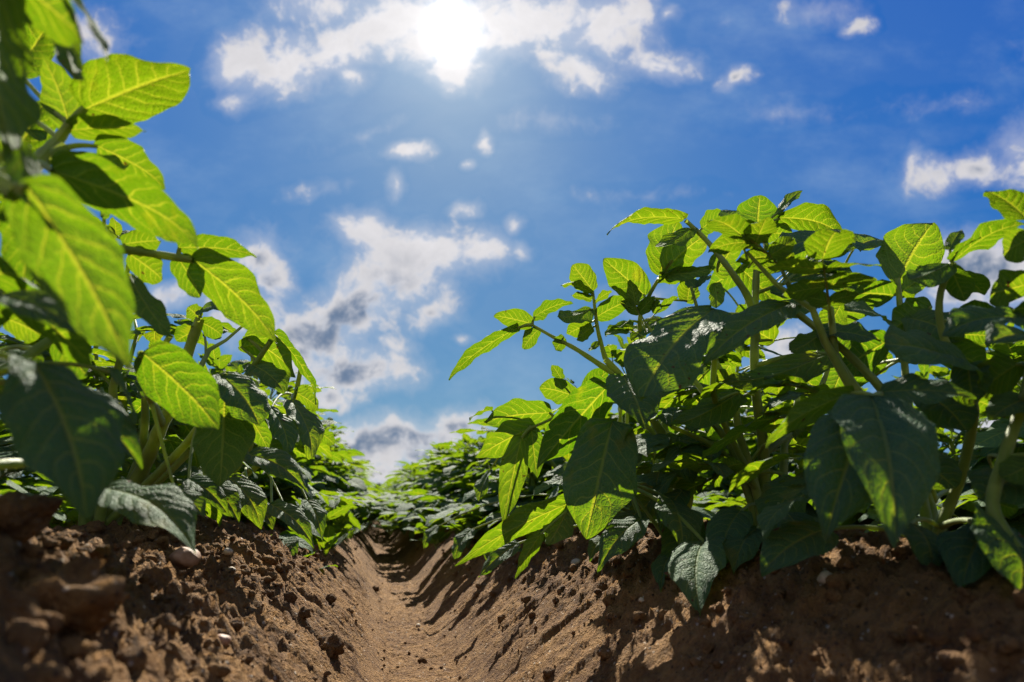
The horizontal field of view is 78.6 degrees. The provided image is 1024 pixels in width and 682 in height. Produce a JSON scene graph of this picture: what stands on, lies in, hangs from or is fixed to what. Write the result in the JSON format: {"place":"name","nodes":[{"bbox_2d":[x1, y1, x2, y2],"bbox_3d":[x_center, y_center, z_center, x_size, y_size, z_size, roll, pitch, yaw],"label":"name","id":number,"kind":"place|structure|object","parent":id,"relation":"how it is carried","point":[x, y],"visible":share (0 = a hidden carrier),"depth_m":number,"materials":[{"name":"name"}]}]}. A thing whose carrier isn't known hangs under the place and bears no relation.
{"place":"outdoors","nodes":[
{"label":"outdoors","id":0,"kind":"place"},
{"bbox_2d":[0,514,1023,681],"bbox_3d":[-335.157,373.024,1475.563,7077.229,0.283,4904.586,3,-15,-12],"label":"ground","id":1,"kind":"structure","parent":0,"point":[658,649],"depth_m":0.57,"materials":[{"name":"soil"}]},
{"bbox_2d":[0,490,65,543],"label":"soil clod","id":2,"kind":"object","parent":1,"relation":"on","point":[24,517],"visible":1,"depth_m":0.33,"materials":[{"name":"brown soil"}]},
{"bbox_2d":[0,377,76,526],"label":"potato plant","id":3,"kind":"object","parent":1,"relation":"on","point":[12,481],"visible":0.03,"depth_m":1.63,"materials":[{"name":"green plant"}]},
{"bbox_2d":[0,429,77,527],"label":"potato plant","id":4,"kind":"object","parent":1,"relation":"on","point":[33,482],"visible":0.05,"depth_m":1.74,"materials":[{"name":"green plant"}]},
{"bbox_2d":[6,471,74,523],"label":"potato plant","id":5,"kind":"object","parent":1,"relation":"on","point":[28,475],"visible":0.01,"depth_m":2.11,"materials":[{"name":"green plant"}]},
{"bbox_2d":[12,555,124,641],"bbox_3d":[-0.219,0.127,0.295,0.084,0.051,0.058,-19,-30,9],"label":"soil clod","id":6,"kind":"object","parent":1,"relation":"on","point":[82,593],"visible":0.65,"depth_m":0.29,"materials":[{"name":"brown soil"}]},
{"bbox_2d":[35,457,132,479],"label":"potato plant","id":7,"kind":"object","parent":1,"relation":"on","point":[129,459],"depth_m":2.46,"materials":[{"name":"green plant"}]},
{"bbox_2d":[0,0,276,552],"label":"potato plant","id":8,"kind":"object","parent":1,"relation":"on","point":[75,439],"visible":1,"depth_m":0.33,"materials":[{"name":"green plant"}]},
{"bbox_2d":[0,194,315,528],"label":"potato plant","id":9,"kind":"object","parent":1,"relation":"on","point":[215,427],"visible":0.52,"depth_m":0.63,"materials":[{"name":"green plant"}]},
{"bbox_2d":[25,314,334,548],"bbox_3d":[-0.448,0.120,0.938,0.437,0.342,0.614,21,-25,-54],"label":"potato plant","id":10,"kind":"object","parent":1,"relation":"on","point":[306,426],"visible":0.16,"depth_m":0.83,"materials":[{"name":"green plant"}]},
{"bbox_2d":[169,547,200,568],"bbox_3d":[-0.310,0.206,0.593,0.029,0.020,0.024,9,3,4],"label":"pebble","id":11,"kind":"object","parent":1,"relation":"on","point":[183,557],"visible":0.98,"depth_m":0.59,"materials":[{"name":"brown stone"}]},
{"bbox_2d":[26,343,357,568],"bbox_3d":[-0.644,0.259,1.255,0.688,0.459,0.600,-12,-19,40],"label":"potato plant","id":12,"kind":"object","parent":1,"relation":"on","point":[329,540],"visible":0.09,"depth_m":1.28,"materials":[{"name":"green plant"}]},
{"bbox_2d":[218,634,230,644],"bbox_3d":[-0.216,0.223,0.466,0.014,0.008,0.011,-4,-30,34],"label":"pebble","id":13,"kind":"object","parent":1,"relation":"on","point":[225,639],"visible":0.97,"depth_m":0.46,"materials":[{"name":"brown stone"}]},
{"bbox_2d":[223,548,232,554],"bbox_3d":[-0.318,0.236,0.701,0.010,0.008,0.012,0,-28,-18],"label":"pebble","id":14,"kind":"object","parent":1,"relation":"on","point":[227,551],"visible":1,"depth_m":0.70,"materials":[{"name":"stone"}]},
{"bbox_2d":[238,396,375,549],"bbox_3d":[-0.692,0.315,1.474,0.664,0.455,0.585,-4,-15,14],"label":"potato plant","id":15,"kind":"object","parent":1,"relation":"on","point":[343,525],"visible":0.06,"depth_m":1.56,"materials":[{"name":"green plant"}]},
{"bbox_2d":[250,414,364,523],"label":"potato plant","id":16,"kind":"object","parent":1,"relation":"on","point":[309,461],"depth_m":2.09,"materials":[{"name":"green plant"}]},
{"bbox_2d":[255,407,371,542],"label":"potato plant","id":17,"kind":"object","parent":1,"relation":"on","point":[314,470],"visible":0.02,"depth_m":1.86,"materials":[{"name":"green plant"}]},
{"bbox_2d":[317,632,344,658],"bbox_3d":[-0.199,0.335,0.683,0.034,0.032,0.040,23,-27,-18],"label":"soil clod","id":18,"kind":"object","parent":1,"relation":"on","point":[332,645],"visible":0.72,"depth_m":0.67,"materials":[{"name":"brown soil"}]},
{"bbox_2d":[302,425,375,533],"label":"potato plant","id":19,"kind":"object","parent":1,"relation":"on","point":[318,477],"visible":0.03,"depth_m":2.38,"materials":[{"name":"green plant"}]},
{"bbox_2d":[300,442,381,534],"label":"potato plant","id":20,"kind":"object","parent":1,"relation":"on","point":[362,509],"visible":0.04,"depth_m":2.56,"materials":[{"name":"green plant"}]},
{"bbox_2d":[329,454,359,495],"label":"potato plant","id":21,"kind":"object","parent":1,"relation":"on","point":[351,455],"depth_m":3.41,"materials":[{"name":"green plant"}]},
{"bbox_2d":[319,432,385,522],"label":"potato plant","id":22,"kind":"object","parent":1,"relation":"on","point":[354,465],"visible":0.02,"depth_m":3.08,"materials":[{"name":"green plant"}]},
{"bbox_2d":[302,417,407,531],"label":"potato plant","id":23,"kind":"object","parent":1,"relation":"on","point":[358,483],"visible":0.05,"depth_m":2.85,"materials":[{"name":"green plant"}]},
{"bbox_2d":[340,462,376,494],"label":"potato plant","id":24,"kind":"object","parent":1,"relation":"on","point":[355,471],"depth_m":3.96,"materials":[{"name":"green plant"}]},
{"bbox_2d":[341,459,381,491],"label":"potato plant","id":25,"kind":"object","parent":1,"relation":"on","point":[362,462],"visible":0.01,"depth_m":4.11,"materials":[{"name":"green plant"}]},
{"bbox_2d":[346,468,379,524],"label":"potato plant","id":26,"kind":"object","parent":1,"relation":"on","point":[357,470],"visible":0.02,"depth_m":4.72,"materials":[{"name":"green plant"}]},
{"bbox_2d":[345,450,389,522],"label":"potato plant","id":27,"kind":"object","parent":1,"relation":"on","point":[360,493],"visible":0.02,"depth_m":3.74,"materials":[{"name":"green plant"}]},
{"bbox_2d":[357,467,381,493],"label":"potato plant","id":28,"kind":"object","parent":1,"relation":"on","point":[374,471],"depth_m":4.95,"materials":[{"name":"green plant"}]},
{"bbox_2d":[372,585,378,591],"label":"soil clod","id":29,"kind":"object","parent":1,"relation":"on","point":[375,588],"visible":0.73,"depth_m":1.54,"materials":[{"name":"brown soil"}]},
{"bbox_2d":[383,472,412,490],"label":"potato plant","id":30,"kind":"object","parent":1,"relation":"on","point":[397,483],"visible":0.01,"depth_m":6.08,"materials":[{"name":"green plant"}]},
{"bbox_2d":[387,472,410,485],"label":"potato plant","id":31,"kind":"object","parent":1,"relation":"on","point":[406,475],"visible":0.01,"depth_m":5.61,"materials":[{"name":"green plant"}]},
{"bbox_2d":[375,461,428,498],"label":"potato plant","id":32,"kind":"object","parent":1,"relation":"on","point":[410,479],"depth_m":4.48,"materials":[{"name":"green plant"}]},
{"bbox_2d":[384,466,426,495],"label":"potato plant","id":33,"kind":"object","parent":1,"relation":"on","point":[403,469],"visible":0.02,"depth_m":5.09,"materials":[{"name":"green plant"}]},
{"bbox_2d":[382,467,431,501],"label":"potato plant","id":34,"kind":"object","parent":1,"relation":"on","point":[413,469],"visible":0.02,"depth_m":4.27,"materials":[{"name":"green plant"}]},
{"bbox_2d":[389,467,429,497],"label":"potato plant","id":35,"kind":"object","parent":1,"relation":"on","point":[406,480],"visible":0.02,"depth_m":4.77,"materials":[{"name":"green plant"}]},
{"bbox_2d":[386,450,451,499],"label":"potato plant","id":36,"kind":"object","parent":1,"relation":"on","point":[421,460],"visible":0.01,"depth_m":3.87,"materials":[{"name":"green plant"}]},
{"bbox_2d":[387,463,454,503],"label":"potato plant","id":37,"kind":"object","parent":1,"relation":"on","point":[425,487],"depth_m":3.69,"materials":[{"name":"green plant"}]},
{"bbox_2d":[392,465,453,510],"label":"potato plant","id":38,"kind":"object","parent":1,"relation":"on","point":[435,467],"visible":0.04,"depth_m":3.43,"materials":[{"name":"green plant"}]},
{"bbox_2d":[418,657,427,663],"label":"soil clod","id":39,"kind":"object","parent":1,"relation":"on","point":[422,659],"visible":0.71,"depth_m":0.95,"materials":[{"name":"brown soil"}]},
{"bbox_2d":[366,441,496,534],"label":"potato plant","id":40,"kind":"object","parent":1,"relation":"on","point":[425,464],"visible":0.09,"depth_m":2.73,"materials":[{"name":"green plant"}]},
{"bbox_2d":[370,449,498,522],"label":"potato plant","id":41,"kind":"object","parent":1,"relation":"on","point":[430,471],"visible":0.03,"depth_m":2.91,"materials":[{"name":"green plant"}]},
{"bbox_2d":[389,449,481,525],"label":"potato plant","id":42,"kind":"object","parent":1,"relation":"on","point":[433,487],"visible":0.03,"depth_m":3.18,"materials":[{"name":"green plant"}]},
{"bbox_2d":[373,435,527,538],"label":"potato plant","id":43,"kind":"object","parent":1,"relation":"on","point":[467,482],"visible":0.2,"depth_m":2.39,"materials":[{"name":"green plant"}]},
{"bbox_2d":[406,433,539,524],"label":"potato plant","id":44,"kind":"object","parent":1,"relation":"on","point":[468,439],"visible":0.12,"depth_m":2.22,"materials":[{"name":"green plant"}]},
{"bbox_2d":[398,442,548,534],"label":"potato plant","id":45,"kind":"object","parent":1,"relation":"on","point":[439,512],"visible":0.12,"depth_m":1.77,"materials":[{"name":"green plant"}]},
{"bbox_2d":[410,426,567,548],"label":"potato plant","id":46,"kind":"object","parent":1,"relation":"on","point":[476,514],"visible":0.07,"depth_m":1.63,"materials":[{"name":"green plant"}]},
{"bbox_2d":[0,513,1023,681],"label":"soil crumbs","id":47,"kind":"object","parent":1,"relation":"on","point":[30,637],"visible":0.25,"depth_m":0.45,"materials":[{"name":"brown soil"}]},
{"bbox_2d":[571,558,579,565],"bbox_3d":[0.094,0.324,0.913,0.015,0.012,0.018,-18,-5,23],"label":"pebble","id":48,"kind":"object","parent":1,"relation":"on","point":[576,561],"visible":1,"depth_m":0.91,"materials":[{"name":"stone"}]},
{"bbox_2d":[427,409,729,551],"bbox_3d":[0.131,0.321,1.423,0.691,0.360,0.647,-3,-14,11],"label":"potato plant","id":49,"kind":"object","parent":1,"relation":"on","point":[706,512],"visible":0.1,"depth_m":1.44,"materials":[{"name":"green plant"}]},
{"bbox_2d":[422,222,782,614],"bbox_3d":[-0.018,0.135,1.020,0.880,0.457,0.424,-13,-19,43],"label":"potato plant","id":50,"kind":"object","parent":1,"relation":"on","point":[602,486],"visible":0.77,"depth_m":0.79,"materials":[{"name":"green plant"}]},
{"bbox_2d":[529,251,850,512],"bbox_3d":[0.249,0.109,1.125,0.419,0.486,0.649,9,-17,-33],"label":"potato plant","id":51,"kind":"object","parent":1,"relation":"on","point":[717,288],"visible":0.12,"depth_m":1.04,"materials":[{"name":"green plant"}]},
{"bbox_2d":[695,415,776,503],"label":"potato plant","id":52,"kind":"object","parent":1,"relation":"on","point":[726,481],"visible":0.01,"depth_m":2.04,"materials":[{"name":"green plant"}]},
{"bbox_2d":[607,190,882,573],"bbox_3d":[0.281,0.045,0.766,0.405,0.426,0.369,3,-15,-12],"label":"potato plant","id":53,"kind":"object","parent":1,"relation":"on","point":[664,358],"visible":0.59,"depth_m":0.71,"materials":[{"name":"green plant"}]},
{"bbox_2d":[692,397,827,508],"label":"potato plant","id":54,"kind":"object","parent":1,"relation":"on","point":[734,499],"visible":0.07,"depth_m":1.81,"materials":[{"name":"green plant"}]},
{"bbox_2d":[779,637,792,649],"bbox_3d":[0.191,0.210,0.435,0.010,0.008,0.011,12,-19,-40],"label":"soil clod","id":55,"kind":"object","parent":1,"relation":"on","point":[785,643],"visible":1,"depth_m":0.43,"materials":[{"name":"brown soil"}]},
{"bbox_2d":[698,387,874,529],"bbox_3d":[0.863,0.325,1.600,0.714,0.500,0.684,3,-15,-12],"label":"potato plant","id":56,"kind":"object","parent":1,"relation":"on","point":[810,510],"visible":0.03,"depth_m":1.63,"materials":[{"name":"green plant"}]},
{"bbox_2d":[817,570,832,583],"bbox_3d":[0.243,0.183,0.482,0.014,0.011,0.017,4,-29,17],"label":"pebble","id":57,"kind":"object","parent":1,"relation":"on","point":[823,575],"visible":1,"depth_m":0.48,"materials":[{"name":"stone"}]},
{"bbox_2d":[700,210,1023,589],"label":"potato plant","id":58,"kind":"object","parent":1,"relation":"on","point":[879,448],"visible":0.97,"depth_m":0.49,"materials":[{"name":"green plant"}]},
{"bbox_2d":[839,341,1023,525],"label":"potato plant","id":59,"kind":"object","parent":1,"relation":"on","point":[925,371],"visible":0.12,"depth_m":1.33,"materials":[{"name":"green plant"}]},
{"bbox_2d":[864,323,1023,536],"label":"potato plant","id":60,"kind":"object","parent":1,"relation":"on","point":[990,439],"visible":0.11,"depth_m":1.10,"materials":[{"name":"green plant"}]},
{"bbox_2d":[912,403,988,458],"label":"potato plant","id":61,"kind":"object","parent":1,"relation":"on","point":[952,436],"depth_m":2.18,"materials":[{"name":"green plant"}]},
{"bbox_2d":[942,189,1023,547],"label":"potato plant","id":62,"kind":"object","parent":1,"relation":"on","point":[998,487],"visible":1,"depth_m":0.45,"materials":[{"name":"green plant"}]},
{"bbox_2d":[0,0,1023,487],"label":"sky","id":63,"kind":"structure","parent":0,"point":[399,177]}
]}

